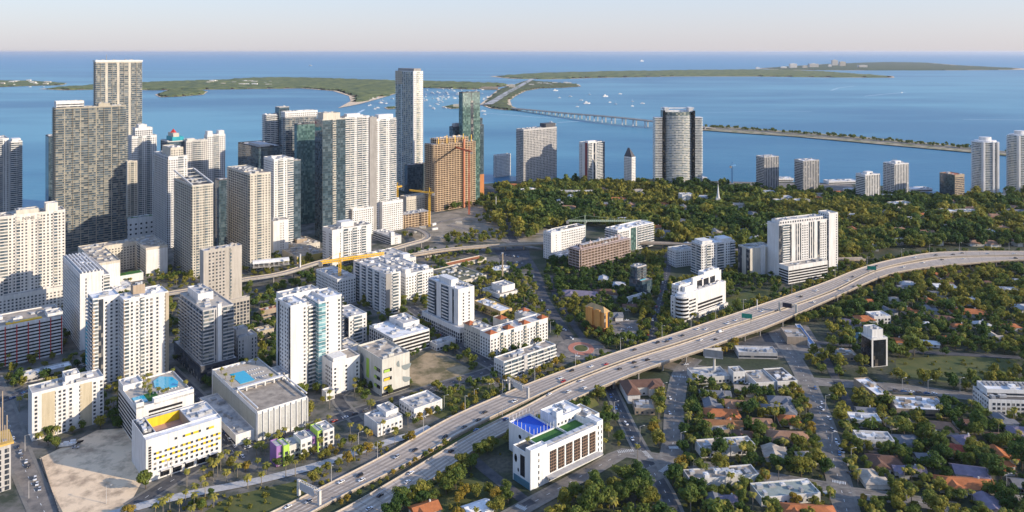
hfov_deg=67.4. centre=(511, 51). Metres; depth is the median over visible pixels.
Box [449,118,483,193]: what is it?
office tower
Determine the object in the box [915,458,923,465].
tree
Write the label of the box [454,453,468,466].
tree
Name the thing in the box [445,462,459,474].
tree
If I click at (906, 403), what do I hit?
commercial building
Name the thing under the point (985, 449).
palm tree
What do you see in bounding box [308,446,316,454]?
tree
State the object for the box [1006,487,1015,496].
tree
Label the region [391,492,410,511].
tree
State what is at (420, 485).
tree
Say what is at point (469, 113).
glass tower
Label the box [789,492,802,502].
tree
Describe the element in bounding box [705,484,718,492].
tree
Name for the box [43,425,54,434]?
tree
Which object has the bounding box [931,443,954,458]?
tree
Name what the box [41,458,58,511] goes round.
fence
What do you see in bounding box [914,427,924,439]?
tree
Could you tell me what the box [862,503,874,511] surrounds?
tree
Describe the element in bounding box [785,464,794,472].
tree
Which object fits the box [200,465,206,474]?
palm tree
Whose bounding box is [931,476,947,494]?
tree
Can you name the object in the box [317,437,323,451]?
palm tree
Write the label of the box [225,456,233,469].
tree
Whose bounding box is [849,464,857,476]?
palm tree
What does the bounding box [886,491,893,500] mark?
tree
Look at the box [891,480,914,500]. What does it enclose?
tree
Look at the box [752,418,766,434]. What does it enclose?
tree
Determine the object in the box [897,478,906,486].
tree
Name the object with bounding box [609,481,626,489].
tree
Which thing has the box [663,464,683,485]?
tree
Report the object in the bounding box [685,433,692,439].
tree
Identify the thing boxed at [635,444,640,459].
palm tree
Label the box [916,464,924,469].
palm tree
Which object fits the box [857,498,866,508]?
tree
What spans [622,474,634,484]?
tree
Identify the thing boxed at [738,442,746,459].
palm tree
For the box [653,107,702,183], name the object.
bowed tower
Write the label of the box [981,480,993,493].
tree
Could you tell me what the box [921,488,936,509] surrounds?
tree
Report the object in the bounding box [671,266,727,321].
medical building
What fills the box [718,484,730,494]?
tree
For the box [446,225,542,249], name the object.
road
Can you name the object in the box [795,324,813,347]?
canopy building
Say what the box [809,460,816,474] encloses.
palm tree
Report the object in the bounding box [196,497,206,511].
tree
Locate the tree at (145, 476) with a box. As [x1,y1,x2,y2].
[136,469,152,488]
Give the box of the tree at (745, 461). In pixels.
[741,457,750,464]
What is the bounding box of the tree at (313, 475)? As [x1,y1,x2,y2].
[307,469,319,480]
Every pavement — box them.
[0,211,574,511]
[407,205,547,241]
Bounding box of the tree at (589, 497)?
[576,482,604,511]
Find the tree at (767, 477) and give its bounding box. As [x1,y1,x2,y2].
[759,467,770,481]
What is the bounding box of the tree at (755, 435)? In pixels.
[752,431,762,438]
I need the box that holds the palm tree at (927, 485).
[923,482,933,488]
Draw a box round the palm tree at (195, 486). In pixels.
[190,482,199,489]
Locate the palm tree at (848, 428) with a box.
[844,425,852,430]
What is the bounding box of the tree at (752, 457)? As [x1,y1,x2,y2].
[742,451,759,463]
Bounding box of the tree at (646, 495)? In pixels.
[640,490,652,506]
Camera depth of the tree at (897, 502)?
463.12 m
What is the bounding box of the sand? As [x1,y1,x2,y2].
[40,428,139,511]
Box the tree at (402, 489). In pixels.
[391,486,410,507]
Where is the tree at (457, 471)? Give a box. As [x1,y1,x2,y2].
[446,466,465,488]
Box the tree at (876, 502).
[870,495,885,509]
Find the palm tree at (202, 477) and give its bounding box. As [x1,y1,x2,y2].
[199,475,205,487]
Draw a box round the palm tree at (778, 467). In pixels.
[776,465,782,480]
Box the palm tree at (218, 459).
[215,458,220,476]
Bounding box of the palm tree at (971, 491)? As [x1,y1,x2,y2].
[968,489,975,499]
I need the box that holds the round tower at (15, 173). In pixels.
[8,137,22,211]
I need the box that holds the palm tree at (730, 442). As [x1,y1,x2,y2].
[728,440,733,457]
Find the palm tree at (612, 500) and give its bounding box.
[608,496,617,511]
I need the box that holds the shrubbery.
[167,271,1023,511]
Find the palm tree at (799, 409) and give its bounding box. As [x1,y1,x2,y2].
[796,406,802,416]
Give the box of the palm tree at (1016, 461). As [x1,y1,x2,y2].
[1012,459,1019,477]
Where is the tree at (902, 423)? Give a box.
[892,415,913,433]
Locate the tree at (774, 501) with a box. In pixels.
[761,496,779,507]
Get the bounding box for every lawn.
[205,479,306,511]
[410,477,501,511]
[432,384,495,418]
[721,289,776,314]
[896,356,1017,382]
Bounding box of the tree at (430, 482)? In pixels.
[426,479,433,489]
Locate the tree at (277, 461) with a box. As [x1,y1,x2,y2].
[272,457,281,467]
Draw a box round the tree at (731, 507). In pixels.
[725,504,733,511]
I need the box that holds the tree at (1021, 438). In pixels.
[1015,436,1023,445]
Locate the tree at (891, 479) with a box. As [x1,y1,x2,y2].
[887,474,898,486]
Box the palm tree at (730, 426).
[726,423,734,433]
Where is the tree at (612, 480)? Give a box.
[605,476,621,489]
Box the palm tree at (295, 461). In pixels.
[292,460,297,475]
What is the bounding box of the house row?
[270,420,333,466]
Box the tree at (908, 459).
[903,454,914,464]
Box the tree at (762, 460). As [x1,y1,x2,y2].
[758,457,765,463]
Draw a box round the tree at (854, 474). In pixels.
[850,471,858,479]
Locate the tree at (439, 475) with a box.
[434,470,448,485]
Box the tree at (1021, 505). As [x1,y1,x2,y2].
[1017,499,1023,510]
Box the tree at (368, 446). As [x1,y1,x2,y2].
[363,442,373,454]
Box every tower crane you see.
[318,252,383,275]
[409,188,434,226]
[456,146,472,214]
[566,215,647,237]
[730,162,735,182]
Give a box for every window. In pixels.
[0,228,63,312]
[4,164,7,210]
[63,274,102,348]
[105,314,157,381]
[112,248,145,274]
[126,173,135,216]
[130,133,155,214]
[160,469,169,476]
[169,200,172,246]
[173,465,181,471]
[184,147,206,180]
[185,461,193,467]
[194,217,212,276]
[197,457,205,463]
[208,141,224,181]
[234,306,248,325]
[251,205,269,268]
[271,178,285,218]
[280,348,357,399]
[353,138,402,232]
[403,282,426,299]
[407,201,425,210]
[414,74,422,162]
[465,335,546,357]
[496,155,507,176]
[516,128,556,182]
[520,454,524,477]
[544,241,584,256]
[550,449,556,472]
[558,445,564,468]
[566,441,572,464]
[574,438,579,460]
[581,145,587,176]
[582,434,587,456]
[589,431,594,453]
[624,158,633,180]
[704,277,708,284]
[710,275,714,282]
[802,234,836,266]
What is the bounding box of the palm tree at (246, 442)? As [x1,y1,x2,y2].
[242,438,250,445]
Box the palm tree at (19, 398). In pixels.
[16,395,21,410]
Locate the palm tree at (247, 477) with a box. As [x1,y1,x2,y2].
[243,473,252,488]
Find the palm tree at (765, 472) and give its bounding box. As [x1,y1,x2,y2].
[762,469,769,475]
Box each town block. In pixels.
[234,324,256,361]
[253,324,273,339]
[259,305,275,320]
[289,236,319,247]
[342,337,359,352]
[430,336,455,350]
[728,366,744,383]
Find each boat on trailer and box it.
[59,441,76,447]
[69,439,83,444]
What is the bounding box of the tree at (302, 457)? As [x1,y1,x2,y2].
[298,454,305,462]
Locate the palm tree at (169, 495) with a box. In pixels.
[166,493,173,508]
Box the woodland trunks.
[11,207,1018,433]
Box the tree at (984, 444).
[980,441,989,447]
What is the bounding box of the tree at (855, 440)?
[851,435,863,445]
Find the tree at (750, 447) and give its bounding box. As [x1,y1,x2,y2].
[741,440,756,454]
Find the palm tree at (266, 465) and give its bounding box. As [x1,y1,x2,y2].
[261,461,271,473]
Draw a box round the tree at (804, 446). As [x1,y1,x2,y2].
[798,442,810,450]
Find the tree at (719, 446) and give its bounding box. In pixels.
[711,435,728,453]
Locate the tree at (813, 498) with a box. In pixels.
[807,495,820,504]
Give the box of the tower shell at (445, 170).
[424,134,475,211]
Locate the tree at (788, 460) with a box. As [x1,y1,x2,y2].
[784,455,791,464]
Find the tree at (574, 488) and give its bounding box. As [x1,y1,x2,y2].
[567,481,583,501]
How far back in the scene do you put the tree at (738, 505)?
463.38 m
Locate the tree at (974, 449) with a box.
[962,444,981,458]
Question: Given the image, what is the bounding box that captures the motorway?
[271,251,1023,511]
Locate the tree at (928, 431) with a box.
[921,422,942,438]
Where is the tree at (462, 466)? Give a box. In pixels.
[453,463,467,480]
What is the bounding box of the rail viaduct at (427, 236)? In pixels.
[168,227,430,295]
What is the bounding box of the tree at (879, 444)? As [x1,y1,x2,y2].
[876,441,883,448]
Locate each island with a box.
[45,85,508,107]
[155,91,207,96]
[481,83,579,109]
[490,75,894,78]
[568,342,593,354]
[760,63,1023,69]
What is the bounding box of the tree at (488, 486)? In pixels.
[484,481,493,493]
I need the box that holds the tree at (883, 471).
[878,466,891,476]
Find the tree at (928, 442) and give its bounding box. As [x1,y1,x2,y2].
[923,438,933,447]
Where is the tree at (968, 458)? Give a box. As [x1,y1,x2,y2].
[957,452,975,464]
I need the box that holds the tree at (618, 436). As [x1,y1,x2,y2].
[613,430,624,441]
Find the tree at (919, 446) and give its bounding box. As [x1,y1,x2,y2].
[912,439,924,452]
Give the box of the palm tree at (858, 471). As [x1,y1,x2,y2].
[854,469,861,484]
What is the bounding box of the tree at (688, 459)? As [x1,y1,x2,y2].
[683,451,695,467]
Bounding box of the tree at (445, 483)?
[439,477,452,494]
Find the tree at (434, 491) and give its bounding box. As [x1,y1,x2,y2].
[427,488,439,498]
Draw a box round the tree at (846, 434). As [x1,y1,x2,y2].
[842,430,852,444]
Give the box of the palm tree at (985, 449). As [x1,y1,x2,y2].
[980,447,989,452]
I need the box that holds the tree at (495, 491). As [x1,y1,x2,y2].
[489,487,501,497]
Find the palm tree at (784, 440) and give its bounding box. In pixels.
[779,437,789,444]
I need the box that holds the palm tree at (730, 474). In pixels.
[727,471,734,482]
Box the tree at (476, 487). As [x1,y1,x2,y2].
[470,482,482,497]
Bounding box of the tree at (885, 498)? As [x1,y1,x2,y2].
[877,495,888,503]
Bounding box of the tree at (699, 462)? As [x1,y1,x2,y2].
[693,457,708,469]
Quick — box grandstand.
[481,87,497,89]
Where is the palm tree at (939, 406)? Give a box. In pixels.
[934,404,942,412]
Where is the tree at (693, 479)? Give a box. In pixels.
[688,476,699,483]
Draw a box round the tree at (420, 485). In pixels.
[409,478,431,491]
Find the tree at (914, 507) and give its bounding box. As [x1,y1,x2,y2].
[902,503,920,511]
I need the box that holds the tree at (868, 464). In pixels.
[864,460,872,467]
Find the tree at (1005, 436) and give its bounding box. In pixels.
[997,430,1020,445]
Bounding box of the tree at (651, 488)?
[645,485,656,490]
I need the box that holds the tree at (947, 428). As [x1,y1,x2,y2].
[943,426,954,432]
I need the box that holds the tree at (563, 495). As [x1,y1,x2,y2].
[557,487,571,504]
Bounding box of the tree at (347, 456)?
[342,450,352,464]
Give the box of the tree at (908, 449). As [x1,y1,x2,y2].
[904,447,912,455]
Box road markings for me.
[1,220,972,511]
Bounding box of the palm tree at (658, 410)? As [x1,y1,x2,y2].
[655,407,661,418]
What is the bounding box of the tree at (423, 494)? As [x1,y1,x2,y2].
[412,490,429,501]
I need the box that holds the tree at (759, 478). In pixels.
[755,474,763,481]
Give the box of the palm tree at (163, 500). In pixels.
[156,496,168,506]
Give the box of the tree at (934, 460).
[919,449,946,474]
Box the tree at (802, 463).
[791,455,811,476]
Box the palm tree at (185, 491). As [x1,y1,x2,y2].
[181,488,188,504]
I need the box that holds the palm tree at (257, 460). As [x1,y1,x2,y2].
[254,458,260,471]
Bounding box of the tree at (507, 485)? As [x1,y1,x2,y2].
[499,479,511,492]
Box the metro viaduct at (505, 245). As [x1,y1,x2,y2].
[411,241,865,264]
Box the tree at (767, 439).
[763,436,771,443]
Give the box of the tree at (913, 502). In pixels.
[907,500,918,504]
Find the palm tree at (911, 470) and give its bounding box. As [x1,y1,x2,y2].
[908,467,915,482]
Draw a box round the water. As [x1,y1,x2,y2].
[0,52,1023,207]
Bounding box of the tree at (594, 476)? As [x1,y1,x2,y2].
[587,469,605,491]
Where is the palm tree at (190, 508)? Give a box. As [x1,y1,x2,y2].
[186,503,195,511]
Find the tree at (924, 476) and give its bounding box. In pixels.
[918,472,930,483]
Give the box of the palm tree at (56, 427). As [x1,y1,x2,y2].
[53,425,61,435]
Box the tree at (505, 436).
[502,428,508,443]
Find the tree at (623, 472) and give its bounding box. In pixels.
[611,464,634,479]
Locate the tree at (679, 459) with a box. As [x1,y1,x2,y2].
[674,454,688,472]
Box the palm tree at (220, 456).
[217,453,223,470]
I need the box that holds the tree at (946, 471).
[939,466,953,475]
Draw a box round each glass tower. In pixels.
[45,134,51,201]
[215,177,226,245]
[275,105,288,144]
[294,122,314,224]
[459,91,479,200]
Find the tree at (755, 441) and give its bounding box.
[752,438,759,445]
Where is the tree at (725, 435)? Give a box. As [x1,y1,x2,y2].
[720,432,729,437]
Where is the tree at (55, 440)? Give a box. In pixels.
[49,436,60,448]
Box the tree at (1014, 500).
[1007,495,1019,510]
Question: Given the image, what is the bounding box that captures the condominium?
[340,113,402,233]
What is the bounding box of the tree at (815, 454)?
[804,447,826,461]
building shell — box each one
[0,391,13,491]
[400,193,425,211]
[403,208,430,228]
[568,234,630,272]
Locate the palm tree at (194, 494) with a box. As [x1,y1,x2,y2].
[190,492,198,508]
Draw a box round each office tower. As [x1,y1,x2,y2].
[161,129,184,153]
[238,140,281,169]
[395,68,422,190]
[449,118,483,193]
[861,324,887,366]
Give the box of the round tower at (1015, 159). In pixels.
[1006,130,1023,196]
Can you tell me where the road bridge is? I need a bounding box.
[497,107,715,128]
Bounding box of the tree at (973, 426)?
[968,420,984,435]
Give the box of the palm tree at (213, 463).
[208,460,218,480]
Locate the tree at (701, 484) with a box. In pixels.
[694,477,707,497]
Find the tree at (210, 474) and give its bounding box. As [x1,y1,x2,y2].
[204,470,213,476]
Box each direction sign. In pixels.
[742,313,751,318]
[867,266,875,269]
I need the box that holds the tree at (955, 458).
[953,450,960,460]
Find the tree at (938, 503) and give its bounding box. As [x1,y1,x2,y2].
[925,494,949,511]
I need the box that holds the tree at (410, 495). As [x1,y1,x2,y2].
[407,491,417,504]
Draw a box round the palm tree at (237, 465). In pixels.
[232,463,241,476]
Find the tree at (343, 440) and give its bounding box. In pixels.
[340,437,346,443]
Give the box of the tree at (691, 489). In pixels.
[677,482,703,507]
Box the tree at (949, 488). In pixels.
[944,486,953,493]
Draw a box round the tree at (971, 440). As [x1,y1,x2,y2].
[965,435,982,446]
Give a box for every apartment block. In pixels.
[0,304,62,366]
[28,368,103,440]
[78,235,167,288]
[132,400,220,481]
[271,217,288,253]
[316,266,355,303]
[323,219,370,265]
[342,304,366,342]
[353,257,400,313]
[356,248,415,262]
[370,256,432,299]
[464,308,547,358]
[474,298,511,316]
[493,153,510,176]
[494,340,556,380]
[562,190,591,197]
[585,302,609,334]
[605,220,653,250]
[668,245,691,266]
[678,192,692,200]
[691,235,735,273]
[789,63,796,67]
[808,63,818,66]
[831,60,837,64]
[839,61,845,65]
[887,200,911,208]
[940,208,973,213]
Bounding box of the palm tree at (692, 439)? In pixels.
[688,436,696,449]
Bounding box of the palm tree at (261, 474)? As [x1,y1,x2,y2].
[258,471,265,484]
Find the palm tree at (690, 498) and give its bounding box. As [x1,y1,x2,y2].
[687,496,693,511]
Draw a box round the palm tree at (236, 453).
[233,451,241,462]
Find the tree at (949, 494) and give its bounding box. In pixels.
[945,491,955,498]
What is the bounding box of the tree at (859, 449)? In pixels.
[855,445,862,452]
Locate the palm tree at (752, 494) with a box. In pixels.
[748,491,756,511]
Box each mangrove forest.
[0,80,64,86]
[47,77,507,101]
[157,89,205,96]
[484,81,578,109]
[498,69,891,78]
[762,62,1017,69]
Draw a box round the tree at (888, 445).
[882,440,897,454]
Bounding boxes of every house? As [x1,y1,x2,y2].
[407,498,441,511]
[460,498,493,511]
[560,290,600,299]
[561,205,575,208]
[593,289,617,298]
[598,274,608,282]
[609,312,623,320]
[612,282,625,287]
[619,378,664,403]
[622,303,637,311]
[655,224,662,232]
[698,389,731,399]
[702,396,723,407]
[703,407,741,419]
[705,418,743,432]
[705,491,720,502]
[711,228,722,233]
[719,493,739,507]
[724,399,745,410]
[732,202,743,206]
[733,384,756,397]
[733,430,753,439]
[751,417,774,432]
[760,404,797,416]
[760,442,786,461]
[765,429,811,446]
[766,395,792,404]
[776,414,801,429]
[780,502,835,511]
[794,451,817,466]
[841,318,859,328]
[852,315,875,326]
[853,332,860,343]
[853,405,876,412]
[856,468,889,489]
[864,453,902,473]
[882,305,898,315]
[882,417,912,429]
[888,297,904,303]
[890,336,904,344]
[890,434,921,447]
[891,464,927,479]
[895,285,911,288]
[896,281,914,284]
[901,306,918,314]
[912,452,940,467]
[919,305,938,314]
[920,296,937,306]
[923,340,940,348]
[924,291,944,298]
[928,420,959,436]
[931,315,956,321]
[932,474,999,497]
[934,272,952,278]
[948,308,987,317]
[948,443,966,460]
[949,322,962,330]
[949,463,992,480]
[950,433,977,444]
[952,418,969,432]
[964,240,1000,246]
[969,319,993,330]
[972,491,1004,511]
[983,432,1015,447]
[987,332,1002,342]
[988,213,999,218]
[989,412,1019,425]
[990,444,1019,464]
[998,209,1023,212]
[1000,323,1021,332]
[1000,460,1016,475]
[1003,425,1023,435]
[1005,477,1023,493]
[1011,239,1023,246]
[1011,304,1023,312]
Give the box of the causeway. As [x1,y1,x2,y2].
[703,126,1005,154]
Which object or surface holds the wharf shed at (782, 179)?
on the ground at (500, 465)
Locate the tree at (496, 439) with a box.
[487,436,499,444]
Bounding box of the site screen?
[85,321,87,367]
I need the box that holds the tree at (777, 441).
[772,438,781,444]
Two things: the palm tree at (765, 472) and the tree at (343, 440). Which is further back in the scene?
the tree at (343, 440)
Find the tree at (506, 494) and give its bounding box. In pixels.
[501,490,513,499]
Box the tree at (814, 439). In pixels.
[808,434,820,443]
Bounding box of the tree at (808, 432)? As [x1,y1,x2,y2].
[805,429,811,435]
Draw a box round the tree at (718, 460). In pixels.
[711,451,728,467]
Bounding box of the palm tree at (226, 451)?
[222,449,230,460]
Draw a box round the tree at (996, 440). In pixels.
[989,434,1004,447]
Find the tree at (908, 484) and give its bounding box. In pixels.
[904,481,918,492]
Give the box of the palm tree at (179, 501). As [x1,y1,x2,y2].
[175,498,182,511]
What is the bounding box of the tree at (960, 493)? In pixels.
[953,488,967,501]
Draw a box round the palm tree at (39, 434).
[33,431,43,444]
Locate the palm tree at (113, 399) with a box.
[109,396,117,406]
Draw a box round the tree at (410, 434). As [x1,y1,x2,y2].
[405,430,415,438]
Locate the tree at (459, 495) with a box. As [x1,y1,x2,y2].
[454,491,464,501]
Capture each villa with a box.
[632,399,654,414]
[683,464,758,485]
[695,436,754,457]
[704,425,729,437]
[750,478,819,506]
[846,412,881,428]
[853,430,894,449]
[866,311,890,324]
[931,283,956,293]
[997,286,1015,296]
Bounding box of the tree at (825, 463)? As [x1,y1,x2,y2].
[816,457,834,474]
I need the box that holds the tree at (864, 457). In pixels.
[859,455,868,460]
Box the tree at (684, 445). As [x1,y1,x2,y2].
[676,439,688,452]
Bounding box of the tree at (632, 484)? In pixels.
[625,477,649,500]
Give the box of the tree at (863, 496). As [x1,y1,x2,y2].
[860,493,866,500]
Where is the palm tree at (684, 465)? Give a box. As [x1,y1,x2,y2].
[680,462,687,468]
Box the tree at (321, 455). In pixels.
[317,451,324,460]
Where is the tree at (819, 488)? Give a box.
[815,484,822,493]
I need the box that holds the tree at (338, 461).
[334,457,343,464]
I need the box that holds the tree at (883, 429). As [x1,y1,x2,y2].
[879,427,888,432]
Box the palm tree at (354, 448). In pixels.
[350,445,357,456]
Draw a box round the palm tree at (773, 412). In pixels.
[771,410,778,422]
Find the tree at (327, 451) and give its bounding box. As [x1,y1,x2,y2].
[322,448,330,457]
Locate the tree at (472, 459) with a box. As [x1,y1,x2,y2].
[465,453,478,468]
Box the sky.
[0,0,1023,51]
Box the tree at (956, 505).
[948,503,960,511]
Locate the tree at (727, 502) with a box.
[722,499,731,505]
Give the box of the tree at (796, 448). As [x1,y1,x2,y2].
[792,444,801,450]
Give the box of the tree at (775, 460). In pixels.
[768,453,785,465]
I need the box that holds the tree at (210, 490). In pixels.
[207,488,213,495]
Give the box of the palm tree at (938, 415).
[936,412,943,418]
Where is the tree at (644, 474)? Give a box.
[635,468,654,485]
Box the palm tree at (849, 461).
[846,459,853,471]
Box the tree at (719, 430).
[712,427,724,435]
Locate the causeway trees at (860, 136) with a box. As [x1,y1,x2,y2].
[705,124,1006,151]
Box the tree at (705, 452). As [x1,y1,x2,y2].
[700,447,711,460]
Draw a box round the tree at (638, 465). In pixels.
[631,458,642,476]
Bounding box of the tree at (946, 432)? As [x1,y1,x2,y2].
[941,429,949,435]
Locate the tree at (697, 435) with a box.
[693,432,702,438]
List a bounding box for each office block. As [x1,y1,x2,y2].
[364,401,402,436]
[373,229,400,244]
[404,162,423,194]
[629,263,651,294]
[738,242,766,276]
[940,171,963,194]
[973,381,1023,415]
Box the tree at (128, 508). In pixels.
[120,504,135,511]
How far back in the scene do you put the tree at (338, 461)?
515.89 m
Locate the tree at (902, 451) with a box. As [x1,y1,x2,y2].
[893,444,908,457]
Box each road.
[0,378,57,511]
[0,383,33,403]
[109,425,429,511]
[126,369,489,504]
[169,367,242,457]
[334,390,362,422]
[408,306,493,368]
[409,217,482,231]
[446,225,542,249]
[475,457,535,506]
[485,79,532,103]
[485,185,574,339]
[507,450,831,511]
[518,349,677,379]
[550,275,585,337]
[557,338,605,359]
[605,384,680,511]
[647,252,670,340]
[648,357,699,479]
[696,366,972,398]
[703,128,1006,152]
[748,341,1022,358]
[770,332,856,511]
[823,358,895,478]
[834,488,959,509]
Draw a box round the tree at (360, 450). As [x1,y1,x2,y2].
[356,444,363,456]
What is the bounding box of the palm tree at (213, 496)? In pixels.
[209,492,218,507]
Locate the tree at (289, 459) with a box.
[285,454,294,464]
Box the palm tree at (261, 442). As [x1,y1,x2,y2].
[256,440,264,451]
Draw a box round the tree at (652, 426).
[647,421,659,432]
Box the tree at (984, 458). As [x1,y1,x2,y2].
[975,452,993,468]
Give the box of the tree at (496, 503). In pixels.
[485,495,504,511]
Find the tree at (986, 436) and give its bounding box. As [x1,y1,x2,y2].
[982,432,994,443]
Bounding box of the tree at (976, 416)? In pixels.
[969,409,987,435]
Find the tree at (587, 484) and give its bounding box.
[582,479,599,492]
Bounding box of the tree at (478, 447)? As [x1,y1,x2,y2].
[472,441,487,453]
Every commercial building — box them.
[23,361,71,382]
[111,279,131,291]
[399,390,441,418]
[417,248,441,257]
[483,280,517,299]
[490,265,511,272]
[626,292,645,303]
[687,366,729,383]
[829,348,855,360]
[854,377,891,396]
[887,394,949,418]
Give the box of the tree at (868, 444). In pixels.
[862,439,873,450]
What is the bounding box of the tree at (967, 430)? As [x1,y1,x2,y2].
[962,426,971,433]
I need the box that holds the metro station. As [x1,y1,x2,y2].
[252,257,288,267]
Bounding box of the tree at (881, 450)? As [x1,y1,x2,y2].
[878,447,887,454]
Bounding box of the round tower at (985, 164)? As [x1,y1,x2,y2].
[971,137,998,192]
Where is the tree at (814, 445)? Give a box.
[812,442,821,449]
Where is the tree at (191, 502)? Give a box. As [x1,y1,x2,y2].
[188,497,197,504]
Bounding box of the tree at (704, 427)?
[694,419,713,436]
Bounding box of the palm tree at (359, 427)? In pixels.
[356,424,362,434]
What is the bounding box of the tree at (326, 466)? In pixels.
[321,462,332,471]
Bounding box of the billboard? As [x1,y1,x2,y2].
[703,347,722,369]
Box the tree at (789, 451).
[786,447,793,455]
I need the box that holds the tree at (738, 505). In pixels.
[734,500,745,511]
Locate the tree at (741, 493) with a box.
[734,488,748,503]
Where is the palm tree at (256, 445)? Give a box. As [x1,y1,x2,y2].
[252,442,259,457]
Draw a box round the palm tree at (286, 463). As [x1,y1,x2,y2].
[282,461,288,477]
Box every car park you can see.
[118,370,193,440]
[126,214,153,238]
[200,358,307,445]
[358,338,410,396]
[369,312,428,351]
[779,257,827,283]
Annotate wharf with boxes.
[717,181,853,190]
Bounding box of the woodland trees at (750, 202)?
[0,174,1023,511]
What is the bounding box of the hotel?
[543,223,584,258]
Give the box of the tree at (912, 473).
[903,464,919,479]
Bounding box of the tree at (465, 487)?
[458,483,470,497]
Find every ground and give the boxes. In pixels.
[317,179,1023,511]
[493,248,529,268]
[610,320,639,341]
[733,330,780,349]
[736,325,823,357]
[893,390,947,395]
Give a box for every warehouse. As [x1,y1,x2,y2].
[282,245,322,263]
[433,264,485,282]
[445,255,485,266]
[734,345,777,358]
[745,370,775,389]
[763,367,796,389]
[781,327,807,344]
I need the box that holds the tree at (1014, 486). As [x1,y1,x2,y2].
[1008,483,1020,494]
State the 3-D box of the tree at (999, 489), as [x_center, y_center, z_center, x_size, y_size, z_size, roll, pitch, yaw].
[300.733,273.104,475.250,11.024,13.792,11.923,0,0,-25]
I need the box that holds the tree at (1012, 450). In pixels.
[1005,440,1023,470]
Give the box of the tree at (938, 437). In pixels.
[930,432,949,445]
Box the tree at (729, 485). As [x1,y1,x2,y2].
[726,482,734,490]
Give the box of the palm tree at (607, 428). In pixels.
[604,425,612,436]
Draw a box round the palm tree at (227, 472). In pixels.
[222,469,230,482]
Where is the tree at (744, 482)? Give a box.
[737,475,748,488]
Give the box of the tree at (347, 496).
[343,493,350,500]
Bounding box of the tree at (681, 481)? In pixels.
[673,475,688,487]
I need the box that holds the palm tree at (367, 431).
[364,428,370,440]
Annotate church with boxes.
[710,187,719,199]
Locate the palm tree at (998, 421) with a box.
[993,419,1003,431]
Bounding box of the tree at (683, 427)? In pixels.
[678,422,693,436]
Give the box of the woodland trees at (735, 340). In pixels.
[416,251,947,426]
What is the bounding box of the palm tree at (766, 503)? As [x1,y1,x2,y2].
[763,500,770,507]
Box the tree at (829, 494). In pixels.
[826,486,835,499]
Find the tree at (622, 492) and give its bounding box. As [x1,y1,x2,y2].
[615,484,629,503]
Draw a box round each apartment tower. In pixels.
[0,135,8,212]
[0,201,64,313]
[51,100,125,248]
[63,252,109,350]
[86,281,168,383]
[92,54,142,159]
[126,160,137,216]
[128,123,156,214]
[153,144,187,247]
[173,168,213,276]
[174,283,237,383]
[184,138,206,180]
[200,242,249,325]
[204,130,224,219]
[226,165,270,271]
[262,113,277,143]
[264,155,300,242]
[271,284,359,400]
[281,109,317,157]
[315,111,345,242]
[422,274,473,342]
[516,122,556,182]
[579,140,604,179]
[624,148,635,181]
[756,154,778,188]
[767,210,837,275]
[794,158,818,190]
[856,171,879,195]
[883,158,908,193]
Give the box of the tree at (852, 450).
[847,445,856,453]
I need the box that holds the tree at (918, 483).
[913,480,925,489]
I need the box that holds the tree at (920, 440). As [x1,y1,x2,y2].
[914,437,924,444]
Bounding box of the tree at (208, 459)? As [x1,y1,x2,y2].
[205,457,215,463]
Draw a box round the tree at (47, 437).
[43,433,52,442]
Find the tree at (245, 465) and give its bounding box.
[241,460,250,471]
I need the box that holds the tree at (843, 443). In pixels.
[838,439,848,449]
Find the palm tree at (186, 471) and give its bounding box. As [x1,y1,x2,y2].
[183,468,190,486]
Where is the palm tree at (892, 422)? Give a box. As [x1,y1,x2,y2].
[887,419,894,433]
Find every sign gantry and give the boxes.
[297,479,320,505]
[507,377,529,398]
[778,302,796,320]
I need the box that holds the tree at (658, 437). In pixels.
[651,431,665,448]
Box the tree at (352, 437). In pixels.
[347,434,356,444]
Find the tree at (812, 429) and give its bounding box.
[807,426,816,433]
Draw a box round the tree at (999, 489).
[988,479,1008,499]
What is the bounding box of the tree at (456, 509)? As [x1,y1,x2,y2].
[451,506,464,511]
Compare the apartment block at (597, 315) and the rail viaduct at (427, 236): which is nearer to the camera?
the apartment block at (597, 315)
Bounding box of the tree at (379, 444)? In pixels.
[374,440,383,449]
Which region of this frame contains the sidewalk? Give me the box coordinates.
[0,306,972,511]
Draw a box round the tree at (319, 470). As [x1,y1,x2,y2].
[314,466,322,475]
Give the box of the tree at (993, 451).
[987,448,996,453]
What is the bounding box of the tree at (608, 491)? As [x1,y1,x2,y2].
[600,485,617,508]
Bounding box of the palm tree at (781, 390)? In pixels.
[778,388,784,395]
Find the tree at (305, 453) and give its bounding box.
[302,449,309,457]
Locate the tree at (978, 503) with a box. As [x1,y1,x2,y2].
[974,500,984,507]
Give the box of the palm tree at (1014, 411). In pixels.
[1010,408,1016,418]
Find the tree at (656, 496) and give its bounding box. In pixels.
[650,489,660,503]
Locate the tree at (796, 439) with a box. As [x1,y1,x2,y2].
[789,433,807,445]
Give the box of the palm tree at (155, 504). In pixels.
[152,502,158,511]
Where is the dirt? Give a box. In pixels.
[410,349,471,389]
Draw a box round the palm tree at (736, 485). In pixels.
[732,482,742,489]
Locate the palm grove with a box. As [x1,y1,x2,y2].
[128,184,1008,511]
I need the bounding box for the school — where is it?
[509,400,603,490]
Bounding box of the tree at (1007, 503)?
[998,498,1014,510]
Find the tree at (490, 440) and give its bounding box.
[480,436,495,453]
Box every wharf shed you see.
[779,177,793,181]
[823,179,855,183]
[909,186,931,191]
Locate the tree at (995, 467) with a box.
[985,454,1015,478]
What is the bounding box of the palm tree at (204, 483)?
[201,481,208,498]
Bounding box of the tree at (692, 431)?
[689,426,696,432]
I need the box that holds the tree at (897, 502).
[891,494,905,509]
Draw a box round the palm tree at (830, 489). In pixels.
[826,487,833,493]

